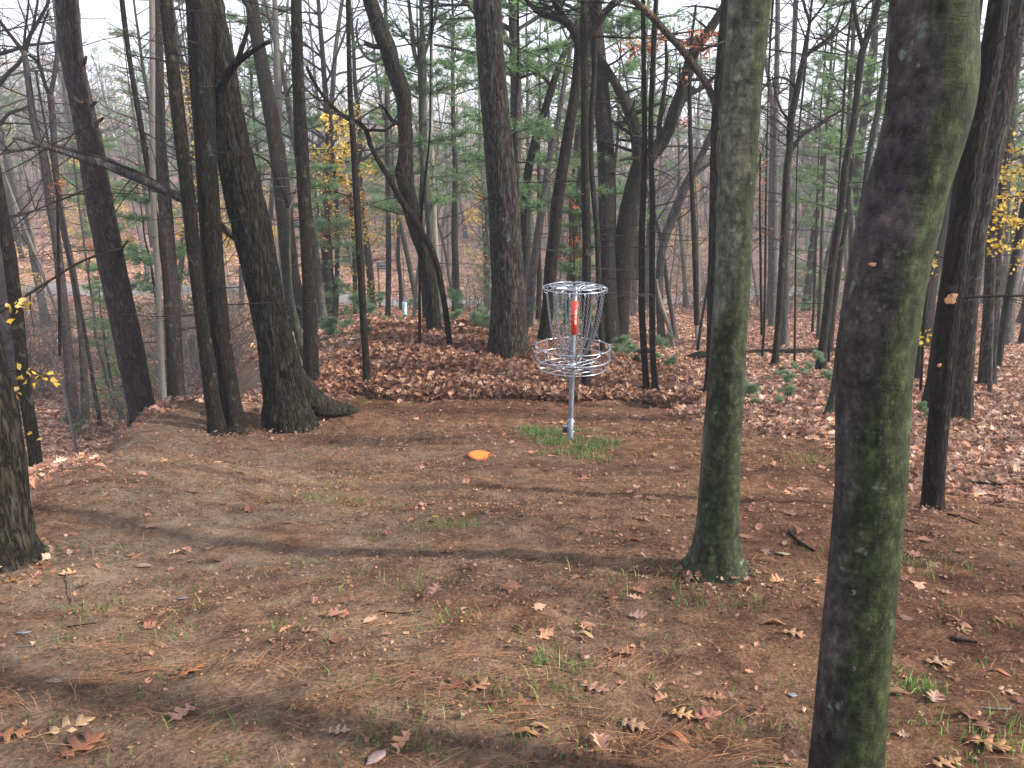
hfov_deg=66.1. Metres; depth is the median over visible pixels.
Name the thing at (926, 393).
dark tree
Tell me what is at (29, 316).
bare shrub
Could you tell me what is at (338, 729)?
fallen leaf
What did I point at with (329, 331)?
pine seedling
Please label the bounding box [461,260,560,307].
bare shrub
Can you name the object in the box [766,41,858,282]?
bare tree
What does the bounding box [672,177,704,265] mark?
rusty leaved oak
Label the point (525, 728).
fallen leaf
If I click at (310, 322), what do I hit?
pine tree
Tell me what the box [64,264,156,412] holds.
pine tree
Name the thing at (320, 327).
pine seedling
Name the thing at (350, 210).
oak tree
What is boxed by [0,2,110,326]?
bare tree
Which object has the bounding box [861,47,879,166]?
bare tree
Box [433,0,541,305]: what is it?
pine tree
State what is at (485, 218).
slender tree
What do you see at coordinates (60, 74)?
bare tree
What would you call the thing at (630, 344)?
pine seedling
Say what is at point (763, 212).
rusty leaved oak
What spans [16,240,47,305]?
yellow leaved tree
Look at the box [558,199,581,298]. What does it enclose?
oak sapling
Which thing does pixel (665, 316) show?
dead snag
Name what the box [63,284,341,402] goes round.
bare shrub
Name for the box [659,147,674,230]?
slender tree
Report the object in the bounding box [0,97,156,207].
fallen branch
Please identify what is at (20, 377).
maple sapling
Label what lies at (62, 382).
sapling
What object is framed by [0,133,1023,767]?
ground
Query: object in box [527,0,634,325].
bare tree
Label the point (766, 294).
bare shrub
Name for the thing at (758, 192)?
pine tree
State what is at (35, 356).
bare shrub
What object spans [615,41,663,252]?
bare tree
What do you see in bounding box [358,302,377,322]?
pine seedling
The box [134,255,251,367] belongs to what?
bare shrub
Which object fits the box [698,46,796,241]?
slender tree
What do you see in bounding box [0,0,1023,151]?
sky
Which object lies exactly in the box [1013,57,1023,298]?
bare tree
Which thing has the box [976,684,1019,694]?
fallen leaf
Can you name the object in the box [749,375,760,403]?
pine seedling
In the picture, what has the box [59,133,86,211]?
slender tree
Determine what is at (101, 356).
mossy tree
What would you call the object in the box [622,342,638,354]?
pine seedling
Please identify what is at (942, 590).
fallen leaf
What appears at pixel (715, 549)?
beech tree
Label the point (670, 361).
pine seedling
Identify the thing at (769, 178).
bare tree
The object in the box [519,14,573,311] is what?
bare tree
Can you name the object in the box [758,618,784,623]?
fallen leaf
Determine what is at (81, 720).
fallen leaf
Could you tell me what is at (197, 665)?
fallen leaf
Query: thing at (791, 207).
rusty leaved oak
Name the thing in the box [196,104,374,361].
leaning tree
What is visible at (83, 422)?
pine seedling
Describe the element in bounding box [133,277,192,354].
bare shrub
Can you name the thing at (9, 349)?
bare tree
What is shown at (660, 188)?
bare tree
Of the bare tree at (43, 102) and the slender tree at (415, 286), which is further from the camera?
the bare tree at (43, 102)
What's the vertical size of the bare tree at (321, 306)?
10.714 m
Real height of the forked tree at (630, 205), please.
7.086 m
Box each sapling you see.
[0,298,63,444]
[0,305,123,456]
[11,71,110,425]
[48,177,66,355]
[407,0,476,346]
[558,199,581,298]
[615,5,717,325]
[676,0,761,350]
[750,0,814,356]
[754,0,829,361]
[755,148,772,335]
[791,17,827,331]
[792,7,884,362]
[802,24,834,337]
[918,251,939,391]
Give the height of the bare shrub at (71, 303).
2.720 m
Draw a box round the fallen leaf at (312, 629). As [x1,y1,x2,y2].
[294,625,316,631]
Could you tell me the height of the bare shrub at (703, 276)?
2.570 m
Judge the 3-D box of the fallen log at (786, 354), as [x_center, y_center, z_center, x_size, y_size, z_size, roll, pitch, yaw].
[5.753,-0.537,15.715,1.746,0.187,0.052,0,17,0]
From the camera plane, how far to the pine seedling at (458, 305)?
19.71 m
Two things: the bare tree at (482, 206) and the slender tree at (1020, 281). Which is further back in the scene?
the bare tree at (482, 206)
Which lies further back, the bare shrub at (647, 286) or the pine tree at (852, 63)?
the bare shrub at (647, 286)
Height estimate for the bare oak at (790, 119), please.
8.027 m
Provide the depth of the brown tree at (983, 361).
10.05 m
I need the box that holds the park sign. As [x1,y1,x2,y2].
[377,262,385,305]
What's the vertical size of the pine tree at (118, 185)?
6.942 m
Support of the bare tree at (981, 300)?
on the ground at (166, 537)
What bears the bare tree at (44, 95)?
on the ground at (166, 537)
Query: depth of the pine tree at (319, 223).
21.65 m
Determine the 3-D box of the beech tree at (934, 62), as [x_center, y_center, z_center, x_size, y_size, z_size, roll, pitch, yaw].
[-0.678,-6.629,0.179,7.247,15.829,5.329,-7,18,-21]
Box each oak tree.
[0,331,46,573]
[317,184,367,314]
[951,0,1023,424]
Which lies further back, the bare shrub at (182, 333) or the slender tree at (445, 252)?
the slender tree at (445, 252)
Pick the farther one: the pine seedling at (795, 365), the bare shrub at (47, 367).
the bare shrub at (47, 367)
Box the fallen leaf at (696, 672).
[689,671,702,674]
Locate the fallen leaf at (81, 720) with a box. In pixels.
[28,714,95,737]
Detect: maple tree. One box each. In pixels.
[309,103,360,315]
[985,131,1023,274]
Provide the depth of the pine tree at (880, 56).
23.50 m
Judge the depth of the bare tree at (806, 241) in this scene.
62.73 m
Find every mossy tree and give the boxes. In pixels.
[34,145,125,419]
[350,0,489,306]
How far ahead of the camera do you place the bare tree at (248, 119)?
31.50 m
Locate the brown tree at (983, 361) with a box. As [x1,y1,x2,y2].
[977,86,1023,384]
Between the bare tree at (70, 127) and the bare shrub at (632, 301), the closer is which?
the bare shrub at (632, 301)
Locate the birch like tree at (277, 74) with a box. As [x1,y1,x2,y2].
[249,0,322,300]
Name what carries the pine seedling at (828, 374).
on the ground at (166, 537)
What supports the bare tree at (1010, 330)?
on the ground at (166, 537)
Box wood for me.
[0,38,1023,246]
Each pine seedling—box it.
[60,413,68,428]
[73,423,82,438]
[78,419,86,433]
[318,315,324,345]
[318,316,332,341]
[321,316,339,345]
[324,326,344,348]
[335,317,353,341]
[335,321,345,334]
[345,318,359,342]
[347,292,375,333]
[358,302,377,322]
[370,289,384,315]
[407,297,417,313]
[440,287,464,320]
[450,302,464,319]
[450,308,465,323]
[470,310,481,326]
[475,312,489,334]
[476,286,485,312]
[611,345,622,358]
[612,334,630,345]
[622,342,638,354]
[623,341,634,355]
[656,334,665,353]
[656,352,662,361]
[661,332,674,348]
[663,355,677,369]
[744,379,762,414]
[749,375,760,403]
[768,368,797,395]
[771,395,784,410]
[783,384,795,403]
[790,362,799,372]
[799,350,825,375]
[803,359,814,374]
[819,367,832,381]
[916,401,926,408]
[920,406,928,415]
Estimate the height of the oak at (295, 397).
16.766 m
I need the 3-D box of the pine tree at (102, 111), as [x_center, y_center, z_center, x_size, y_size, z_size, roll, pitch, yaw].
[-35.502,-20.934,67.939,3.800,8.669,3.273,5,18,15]
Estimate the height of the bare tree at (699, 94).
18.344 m
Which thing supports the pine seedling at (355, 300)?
on the ground at (166, 537)
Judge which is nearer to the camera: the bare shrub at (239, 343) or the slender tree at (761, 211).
the bare shrub at (239, 343)
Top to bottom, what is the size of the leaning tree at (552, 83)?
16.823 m
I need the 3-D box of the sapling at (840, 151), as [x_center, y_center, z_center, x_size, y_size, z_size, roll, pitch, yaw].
[5.443,-3.806,12.905,1.454,7.497,1.338,0,17,0]
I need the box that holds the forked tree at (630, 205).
[566,2,777,344]
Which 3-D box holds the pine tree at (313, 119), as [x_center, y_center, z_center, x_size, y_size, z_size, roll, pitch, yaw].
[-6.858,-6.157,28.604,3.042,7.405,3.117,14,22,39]
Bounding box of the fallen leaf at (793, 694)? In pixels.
[786,693,797,696]
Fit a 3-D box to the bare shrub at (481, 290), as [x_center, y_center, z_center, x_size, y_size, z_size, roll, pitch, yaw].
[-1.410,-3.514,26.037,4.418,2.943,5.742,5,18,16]
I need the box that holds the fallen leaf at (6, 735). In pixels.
[0,725,31,741]
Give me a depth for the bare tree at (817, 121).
51.25 m
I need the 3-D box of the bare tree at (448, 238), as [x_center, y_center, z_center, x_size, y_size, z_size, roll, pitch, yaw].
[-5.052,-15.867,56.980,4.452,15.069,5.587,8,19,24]
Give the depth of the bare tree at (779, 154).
52.24 m
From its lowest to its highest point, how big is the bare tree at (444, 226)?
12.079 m
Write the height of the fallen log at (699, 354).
0.373 m
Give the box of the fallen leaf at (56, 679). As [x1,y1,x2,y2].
[44,678,62,681]
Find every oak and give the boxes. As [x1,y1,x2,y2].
[0,0,132,419]
[0,0,142,423]
[74,179,142,327]
[185,0,360,433]
[274,0,492,332]
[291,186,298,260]
[384,214,413,295]
[465,0,547,360]
[504,0,665,343]
[544,168,581,307]
[621,0,888,365]
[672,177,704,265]
[752,146,799,253]
[763,157,812,251]
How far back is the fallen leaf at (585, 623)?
2.94 m
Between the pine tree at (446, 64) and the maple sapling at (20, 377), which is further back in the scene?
the pine tree at (446, 64)
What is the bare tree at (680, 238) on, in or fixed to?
on the ground at (166, 537)
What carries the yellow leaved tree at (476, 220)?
on the ground at (166, 537)
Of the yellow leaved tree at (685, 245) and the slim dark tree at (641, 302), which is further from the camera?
the yellow leaved tree at (685, 245)
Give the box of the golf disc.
[468,450,491,458]
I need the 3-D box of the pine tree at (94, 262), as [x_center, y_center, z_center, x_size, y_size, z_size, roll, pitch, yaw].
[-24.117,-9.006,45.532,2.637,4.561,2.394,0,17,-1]
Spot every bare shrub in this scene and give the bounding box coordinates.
[0,269,106,398]
[8,296,97,389]
[12,356,158,440]
[24,263,55,333]
[24,284,101,363]
[26,278,138,368]
[28,292,151,370]
[28,336,51,382]
[54,274,253,409]
[55,296,153,367]
[55,341,201,446]
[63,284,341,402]
[82,271,250,387]
[85,304,184,378]
[98,243,321,373]
[130,244,277,359]
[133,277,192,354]
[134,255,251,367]
[143,271,247,363]
[375,266,412,309]
[403,272,462,308]
[441,230,528,312]
[441,264,486,308]
[459,249,542,309]
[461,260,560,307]
[536,241,595,306]
[591,252,687,308]
[595,240,692,316]
[645,243,707,309]
[663,241,707,306]
[683,257,754,295]
[686,246,791,304]
[704,233,823,317]
[750,253,809,316]
[756,244,841,302]
[762,231,844,301]
[792,256,844,300]
[979,241,1023,310]
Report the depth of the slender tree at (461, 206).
46.20 m
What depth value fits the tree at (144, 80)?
29.19 m
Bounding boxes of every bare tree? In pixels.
[0,0,89,404]
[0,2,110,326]
[0,16,48,215]
[0,36,24,241]
[0,41,40,245]
[0,41,53,257]
[7,61,46,218]
[11,0,96,146]
[11,0,116,238]
[12,57,93,179]
[15,37,66,136]
[16,69,65,237]
[18,0,74,180]
[20,42,71,255]
[30,14,127,304]
[54,63,123,212]
[75,47,150,276]
[100,0,225,300]
[104,62,150,217]
[123,0,263,245]
[133,0,319,256]
[144,6,222,221]
[146,82,197,215]
[165,0,359,322]
[175,0,346,330]
[225,13,292,281]
[232,31,289,308]
[233,0,349,224]
[239,0,416,222]
[241,69,266,152]
[246,114,287,239]
[261,43,311,227]
[263,0,378,315]
[272,2,327,238]
[282,0,346,219]
[282,45,318,239]
[291,0,415,308]
[303,55,368,293]
[311,1,451,309]
[344,105,383,218]
[370,125,400,270]
[377,0,397,316]
[403,0,580,234]
[415,54,463,267]
[434,103,477,276]
[435,41,477,237]
[437,95,509,253]
[439,97,468,223]
[458,69,490,282]
[477,0,571,286]
[509,11,668,312]
[519,0,684,343]
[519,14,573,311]
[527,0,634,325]
[534,143,595,278]
[595,12,693,216]
[606,0,718,305]
[614,109,625,222]
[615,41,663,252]
[626,48,700,247]
[648,20,709,307]
[648,92,681,256]
[655,103,708,244]
[662,19,715,253]
[684,47,713,292]
[704,0,816,319]
[754,41,788,232]
[754,94,805,239]
[761,0,886,279]
[763,56,845,283]
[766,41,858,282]
[779,0,887,314]
[780,28,843,219]
[780,30,853,253]
[783,78,830,237]
[785,6,886,302]
[785,104,823,252]
[809,8,880,280]
[822,0,1023,346]
[835,19,982,139]
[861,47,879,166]
[862,2,1023,287]
[979,8,1023,299]
[979,94,1023,302]
[980,51,1023,291]
[984,111,1023,344]
[1001,46,1023,307]
[1009,102,1023,322]
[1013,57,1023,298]
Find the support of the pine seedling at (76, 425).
on the ground at (166, 537)
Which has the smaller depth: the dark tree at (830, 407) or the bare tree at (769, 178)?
the dark tree at (830, 407)
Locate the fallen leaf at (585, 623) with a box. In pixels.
[577,621,595,625]
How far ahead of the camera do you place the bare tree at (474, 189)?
35.06 m
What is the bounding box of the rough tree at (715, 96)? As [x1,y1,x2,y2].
[576,0,794,392]
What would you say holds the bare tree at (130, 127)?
on the ground at (166, 537)
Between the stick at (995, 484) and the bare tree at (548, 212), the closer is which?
the stick at (995, 484)
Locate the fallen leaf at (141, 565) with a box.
[134,563,151,566]
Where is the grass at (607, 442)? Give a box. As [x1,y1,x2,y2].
[15,392,1023,767]
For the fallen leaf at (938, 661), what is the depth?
2.71 m
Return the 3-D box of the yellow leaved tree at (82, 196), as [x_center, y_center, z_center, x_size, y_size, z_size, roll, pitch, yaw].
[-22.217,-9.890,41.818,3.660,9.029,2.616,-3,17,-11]
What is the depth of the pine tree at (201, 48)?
7.39 m
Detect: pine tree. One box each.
[0,0,155,427]
[0,34,48,258]
[48,123,74,186]
[52,129,151,273]
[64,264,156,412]
[76,196,96,263]
[87,0,335,435]
[88,164,198,388]
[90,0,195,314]
[90,27,172,247]
[92,90,123,179]
[106,0,335,433]
[134,0,256,174]
[165,0,256,411]
[168,161,182,225]
[172,0,400,381]
[184,4,336,196]
[240,0,347,180]
[284,110,362,280]
[295,162,371,316]
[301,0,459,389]
[311,170,350,271]
[327,0,482,317]
[340,54,451,309]
[340,133,379,204]
[369,176,409,244]
[374,0,535,311]
[427,0,615,215]
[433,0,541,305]
[455,0,596,319]
[466,187,535,309]
[467,75,544,181]
[505,1,687,390]
[520,11,596,279]
[529,192,597,337]
[550,9,681,232]
[557,0,719,314]
[558,195,595,282]
[560,0,634,350]
[616,176,625,217]
[669,25,788,161]
[750,124,847,310]
[754,149,768,215]
[764,0,886,310]
[774,0,887,351]
[826,0,983,145]
[1001,59,1023,297]
[1008,67,1023,343]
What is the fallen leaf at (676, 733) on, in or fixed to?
on the ground at (166, 537)
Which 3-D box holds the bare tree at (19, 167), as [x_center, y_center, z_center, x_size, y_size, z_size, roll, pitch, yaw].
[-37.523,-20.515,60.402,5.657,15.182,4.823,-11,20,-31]
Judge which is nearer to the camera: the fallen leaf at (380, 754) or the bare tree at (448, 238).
the fallen leaf at (380, 754)
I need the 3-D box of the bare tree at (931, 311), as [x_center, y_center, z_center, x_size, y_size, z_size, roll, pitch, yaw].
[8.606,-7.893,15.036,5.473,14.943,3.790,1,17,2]
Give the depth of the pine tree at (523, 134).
54.77 m
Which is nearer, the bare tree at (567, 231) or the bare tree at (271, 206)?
the bare tree at (271, 206)
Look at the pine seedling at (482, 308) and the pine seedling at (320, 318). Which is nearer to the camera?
the pine seedling at (320, 318)
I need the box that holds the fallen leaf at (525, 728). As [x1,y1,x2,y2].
[510,726,540,735]
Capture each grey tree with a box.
[138,0,224,402]
[758,0,799,345]
[767,0,803,325]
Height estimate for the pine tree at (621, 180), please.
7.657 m
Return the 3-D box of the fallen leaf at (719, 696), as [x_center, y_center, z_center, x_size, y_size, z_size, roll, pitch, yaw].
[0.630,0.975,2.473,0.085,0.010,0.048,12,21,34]
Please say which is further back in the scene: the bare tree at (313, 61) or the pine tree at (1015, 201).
the bare tree at (313, 61)
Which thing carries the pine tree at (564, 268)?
on the ground at (166, 537)
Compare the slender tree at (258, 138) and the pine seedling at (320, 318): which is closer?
the pine seedling at (320, 318)
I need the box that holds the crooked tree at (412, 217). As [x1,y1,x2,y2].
[291,66,490,344]
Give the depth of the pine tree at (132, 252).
18.48 m
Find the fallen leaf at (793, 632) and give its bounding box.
[772,628,805,637]
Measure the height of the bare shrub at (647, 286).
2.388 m
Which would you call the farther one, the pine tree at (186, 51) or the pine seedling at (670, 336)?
the pine tree at (186, 51)
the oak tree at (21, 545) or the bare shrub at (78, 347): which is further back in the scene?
the bare shrub at (78, 347)
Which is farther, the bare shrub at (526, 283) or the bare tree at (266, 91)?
the bare shrub at (526, 283)
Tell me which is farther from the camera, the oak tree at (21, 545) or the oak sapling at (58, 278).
the oak sapling at (58, 278)
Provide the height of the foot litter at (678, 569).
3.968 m
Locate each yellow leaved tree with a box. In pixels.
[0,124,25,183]
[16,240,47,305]
[44,172,78,276]
[65,115,132,259]
[149,66,246,322]
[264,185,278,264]
[316,99,405,304]
[373,134,396,224]
[458,176,490,303]
[669,181,706,284]
[982,114,1023,271]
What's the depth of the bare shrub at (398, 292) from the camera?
39.00 m
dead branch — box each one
[0,129,153,286]
[0,248,120,339]
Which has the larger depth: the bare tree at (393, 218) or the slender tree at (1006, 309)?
the bare tree at (393, 218)
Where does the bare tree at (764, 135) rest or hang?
on the ground at (166, 537)
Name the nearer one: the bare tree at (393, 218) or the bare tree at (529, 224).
the bare tree at (529, 224)
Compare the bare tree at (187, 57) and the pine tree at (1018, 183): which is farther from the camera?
the bare tree at (187, 57)
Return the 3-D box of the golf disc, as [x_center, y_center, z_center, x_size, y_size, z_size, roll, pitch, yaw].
[-0.267,0.603,6.683,0.212,0.016,0.212,0,18,-18]
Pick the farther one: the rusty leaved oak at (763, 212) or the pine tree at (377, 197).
the pine tree at (377, 197)
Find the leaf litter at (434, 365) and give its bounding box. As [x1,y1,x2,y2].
[14,215,1023,510]
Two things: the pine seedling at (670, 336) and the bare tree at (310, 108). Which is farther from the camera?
the bare tree at (310, 108)
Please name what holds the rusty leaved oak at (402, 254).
on the ground at (166, 537)
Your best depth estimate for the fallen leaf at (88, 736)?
2.17 m
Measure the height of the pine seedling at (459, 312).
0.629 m
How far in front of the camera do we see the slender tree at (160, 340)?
8.99 m
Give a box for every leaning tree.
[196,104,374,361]
[478,0,579,326]
[504,12,579,282]
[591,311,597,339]
[655,60,714,346]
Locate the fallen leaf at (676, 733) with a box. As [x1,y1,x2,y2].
[662,729,688,742]
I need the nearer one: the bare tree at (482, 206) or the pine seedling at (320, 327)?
the pine seedling at (320, 327)
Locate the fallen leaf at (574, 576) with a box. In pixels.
[569,574,579,579]
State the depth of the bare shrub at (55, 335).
23.11 m
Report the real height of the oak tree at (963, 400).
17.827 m
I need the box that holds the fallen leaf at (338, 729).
[319,724,350,733]
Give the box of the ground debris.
[0,394,1023,767]
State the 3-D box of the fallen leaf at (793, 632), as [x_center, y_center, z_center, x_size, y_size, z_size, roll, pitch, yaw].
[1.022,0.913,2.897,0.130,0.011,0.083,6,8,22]
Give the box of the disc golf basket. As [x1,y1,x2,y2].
[535,281,610,439]
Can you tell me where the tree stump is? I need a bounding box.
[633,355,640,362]
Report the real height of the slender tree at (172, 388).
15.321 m
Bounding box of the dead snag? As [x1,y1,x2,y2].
[656,279,674,347]
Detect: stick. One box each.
[17,636,65,646]
[65,572,73,603]
[67,623,95,627]
[378,610,421,613]
[787,530,814,551]
[947,513,978,523]
[950,636,976,643]
[968,480,1009,485]
[973,705,1011,709]
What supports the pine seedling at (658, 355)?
on the ground at (166, 537)
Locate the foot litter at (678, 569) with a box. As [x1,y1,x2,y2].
[0,349,1004,767]
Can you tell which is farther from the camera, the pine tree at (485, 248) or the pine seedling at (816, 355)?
the pine tree at (485, 248)
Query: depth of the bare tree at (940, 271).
19.23 m
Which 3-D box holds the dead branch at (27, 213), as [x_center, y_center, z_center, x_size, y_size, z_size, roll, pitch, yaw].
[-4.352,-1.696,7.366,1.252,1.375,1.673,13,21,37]
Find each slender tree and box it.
[0,80,84,380]
[9,85,41,187]
[11,145,46,255]
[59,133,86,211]
[78,0,220,402]
[141,0,269,401]
[185,109,234,303]
[241,85,270,272]
[394,31,469,317]
[409,70,485,288]
[438,163,474,289]
[452,108,490,282]
[534,139,569,305]
[604,0,758,337]
[656,171,691,303]
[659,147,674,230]
[663,73,708,344]
[668,1,775,230]
[670,174,701,308]
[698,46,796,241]
[751,201,767,306]
[753,175,800,263]
[987,142,1023,392]
[997,67,1023,370]
[1018,267,1023,291]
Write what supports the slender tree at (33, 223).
on the ground at (166, 537)
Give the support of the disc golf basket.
on the ground at (166, 537)
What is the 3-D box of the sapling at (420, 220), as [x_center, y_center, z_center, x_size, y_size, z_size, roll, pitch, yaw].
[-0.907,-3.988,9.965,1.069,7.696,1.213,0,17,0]
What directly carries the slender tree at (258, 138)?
on the ground at (166, 537)
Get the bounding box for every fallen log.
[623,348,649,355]
[684,351,705,359]
[747,338,834,352]
[757,353,810,356]
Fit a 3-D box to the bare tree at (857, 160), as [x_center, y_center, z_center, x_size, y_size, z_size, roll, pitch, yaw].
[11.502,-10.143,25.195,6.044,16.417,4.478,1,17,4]
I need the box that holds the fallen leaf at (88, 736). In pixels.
[42,729,105,765]
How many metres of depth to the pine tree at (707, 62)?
31.75 m
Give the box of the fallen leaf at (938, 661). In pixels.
[914,656,954,665]
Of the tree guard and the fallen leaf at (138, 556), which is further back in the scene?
the tree guard
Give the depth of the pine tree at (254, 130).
25.20 m
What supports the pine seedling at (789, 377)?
on the ground at (166, 537)
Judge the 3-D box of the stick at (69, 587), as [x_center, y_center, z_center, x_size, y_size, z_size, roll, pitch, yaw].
[-1.862,0.859,3.317,0.011,0.042,0.359,-11,20,-32]
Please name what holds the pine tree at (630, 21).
on the ground at (166, 537)
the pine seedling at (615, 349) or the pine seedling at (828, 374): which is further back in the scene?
the pine seedling at (615, 349)
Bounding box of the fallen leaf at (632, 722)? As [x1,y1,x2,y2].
[609,716,648,731]
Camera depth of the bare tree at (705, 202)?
29.02 m
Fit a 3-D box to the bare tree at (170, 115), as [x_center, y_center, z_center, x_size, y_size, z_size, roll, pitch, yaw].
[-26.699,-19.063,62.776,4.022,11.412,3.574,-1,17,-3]
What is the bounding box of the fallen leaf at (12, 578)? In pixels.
[1,574,26,582]
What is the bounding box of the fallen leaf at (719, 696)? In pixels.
[698,691,726,700]
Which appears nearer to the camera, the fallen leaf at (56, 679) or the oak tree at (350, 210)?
the fallen leaf at (56, 679)
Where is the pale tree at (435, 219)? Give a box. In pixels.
[429,2,442,311]
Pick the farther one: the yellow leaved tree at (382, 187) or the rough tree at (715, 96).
the yellow leaved tree at (382, 187)
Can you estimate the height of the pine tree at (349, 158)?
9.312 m
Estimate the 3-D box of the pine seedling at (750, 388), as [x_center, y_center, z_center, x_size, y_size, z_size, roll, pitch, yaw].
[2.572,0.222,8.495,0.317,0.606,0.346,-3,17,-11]
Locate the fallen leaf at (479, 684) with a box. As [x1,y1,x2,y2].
[461,676,490,693]
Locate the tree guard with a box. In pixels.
[402,300,407,314]
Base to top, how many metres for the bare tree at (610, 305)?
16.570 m
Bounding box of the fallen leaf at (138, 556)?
[123,551,147,559]
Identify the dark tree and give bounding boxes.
[0,167,43,466]
[539,0,715,390]
[603,0,706,391]
[758,0,950,369]
[823,0,889,414]
[914,140,1021,379]
[920,0,982,410]
[920,0,1023,510]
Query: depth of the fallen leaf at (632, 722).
2.30 m
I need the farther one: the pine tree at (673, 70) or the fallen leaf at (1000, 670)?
the pine tree at (673, 70)
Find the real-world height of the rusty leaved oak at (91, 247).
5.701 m
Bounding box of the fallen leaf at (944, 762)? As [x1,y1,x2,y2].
[921,755,961,767]
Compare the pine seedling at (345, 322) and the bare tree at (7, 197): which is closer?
the pine seedling at (345, 322)
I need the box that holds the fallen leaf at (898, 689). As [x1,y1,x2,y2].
[890,687,910,693]
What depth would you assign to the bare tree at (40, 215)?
59.47 m
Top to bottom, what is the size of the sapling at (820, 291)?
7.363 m
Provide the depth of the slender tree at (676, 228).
38.92 m
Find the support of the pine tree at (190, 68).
on the ground at (166, 537)
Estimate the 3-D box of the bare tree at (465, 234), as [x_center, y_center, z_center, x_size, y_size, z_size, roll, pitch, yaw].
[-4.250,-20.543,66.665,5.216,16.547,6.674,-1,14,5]
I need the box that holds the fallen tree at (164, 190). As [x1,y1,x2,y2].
[1,98,233,280]
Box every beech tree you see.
[679,0,771,584]
[808,0,980,767]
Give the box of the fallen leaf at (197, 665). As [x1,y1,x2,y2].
[172,662,205,677]
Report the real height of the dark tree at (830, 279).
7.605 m
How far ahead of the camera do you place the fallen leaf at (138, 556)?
3.73 m
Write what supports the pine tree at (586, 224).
on the ground at (166, 537)
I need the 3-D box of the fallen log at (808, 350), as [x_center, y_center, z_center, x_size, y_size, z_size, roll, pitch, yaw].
[6.297,-0.785,16.352,2.845,0.291,0.439,2,17,5]
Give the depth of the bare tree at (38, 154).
52.58 m
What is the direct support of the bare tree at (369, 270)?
on the ground at (166, 537)
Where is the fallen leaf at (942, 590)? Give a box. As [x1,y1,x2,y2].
[930,587,951,592]
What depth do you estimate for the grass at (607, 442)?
2.84 m
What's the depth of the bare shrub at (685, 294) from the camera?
33.02 m
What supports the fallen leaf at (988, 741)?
on the ground at (166, 537)
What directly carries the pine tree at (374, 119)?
on the ground at (166, 537)
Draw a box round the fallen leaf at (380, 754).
[366,749,385,764]
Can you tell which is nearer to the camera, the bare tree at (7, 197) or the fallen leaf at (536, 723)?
the fallen leaf at (536, 723)
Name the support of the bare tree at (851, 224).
on the ground at (166, 537)
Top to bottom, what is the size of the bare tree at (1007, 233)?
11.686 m
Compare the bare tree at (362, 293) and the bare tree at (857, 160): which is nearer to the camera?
the bare tree at (362, 293)
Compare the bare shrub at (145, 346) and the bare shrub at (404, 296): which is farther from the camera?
the bare shrub at (404, 296)
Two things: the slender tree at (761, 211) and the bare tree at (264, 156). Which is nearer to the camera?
the slender tree at (761, 211)
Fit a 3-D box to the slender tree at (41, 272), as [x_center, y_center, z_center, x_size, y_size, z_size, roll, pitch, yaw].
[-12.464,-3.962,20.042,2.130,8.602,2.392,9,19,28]
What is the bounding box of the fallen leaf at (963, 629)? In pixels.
[949,625,972,632]
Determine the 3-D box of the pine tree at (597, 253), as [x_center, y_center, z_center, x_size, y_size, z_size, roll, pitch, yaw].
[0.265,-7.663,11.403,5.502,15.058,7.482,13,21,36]
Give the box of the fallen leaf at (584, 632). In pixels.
[575,630,593,637]
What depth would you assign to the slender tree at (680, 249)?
32.87 m
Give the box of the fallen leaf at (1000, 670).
[986,668,1011,676]
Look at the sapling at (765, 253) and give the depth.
14.15 m
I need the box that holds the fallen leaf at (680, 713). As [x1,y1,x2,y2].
[660,707,694,718]
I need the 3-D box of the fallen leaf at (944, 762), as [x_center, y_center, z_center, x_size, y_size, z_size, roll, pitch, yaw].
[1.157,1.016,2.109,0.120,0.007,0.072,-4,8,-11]
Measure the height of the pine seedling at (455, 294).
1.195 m
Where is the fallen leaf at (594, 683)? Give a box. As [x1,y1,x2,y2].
[569,677,609,691]
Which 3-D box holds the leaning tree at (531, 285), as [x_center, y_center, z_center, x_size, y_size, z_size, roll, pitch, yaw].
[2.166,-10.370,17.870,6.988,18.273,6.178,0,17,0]
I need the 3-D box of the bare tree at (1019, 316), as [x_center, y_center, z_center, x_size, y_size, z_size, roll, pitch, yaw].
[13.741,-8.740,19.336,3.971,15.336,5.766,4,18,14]
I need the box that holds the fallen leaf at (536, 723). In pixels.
[528,721,548,728]
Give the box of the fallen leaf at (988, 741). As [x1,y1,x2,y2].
[954,731,1015,752]
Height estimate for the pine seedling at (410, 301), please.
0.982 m
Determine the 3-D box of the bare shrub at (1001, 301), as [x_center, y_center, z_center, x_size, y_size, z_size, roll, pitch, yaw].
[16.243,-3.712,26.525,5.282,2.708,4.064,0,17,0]
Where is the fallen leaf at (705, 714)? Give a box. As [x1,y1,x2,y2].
[684,705,721,719]
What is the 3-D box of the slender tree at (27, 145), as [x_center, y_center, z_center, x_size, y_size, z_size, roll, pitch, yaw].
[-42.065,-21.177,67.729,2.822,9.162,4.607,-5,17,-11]
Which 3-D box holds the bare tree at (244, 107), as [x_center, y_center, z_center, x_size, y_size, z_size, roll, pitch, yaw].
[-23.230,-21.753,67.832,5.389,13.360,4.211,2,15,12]
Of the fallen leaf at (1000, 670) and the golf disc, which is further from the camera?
the golf disc

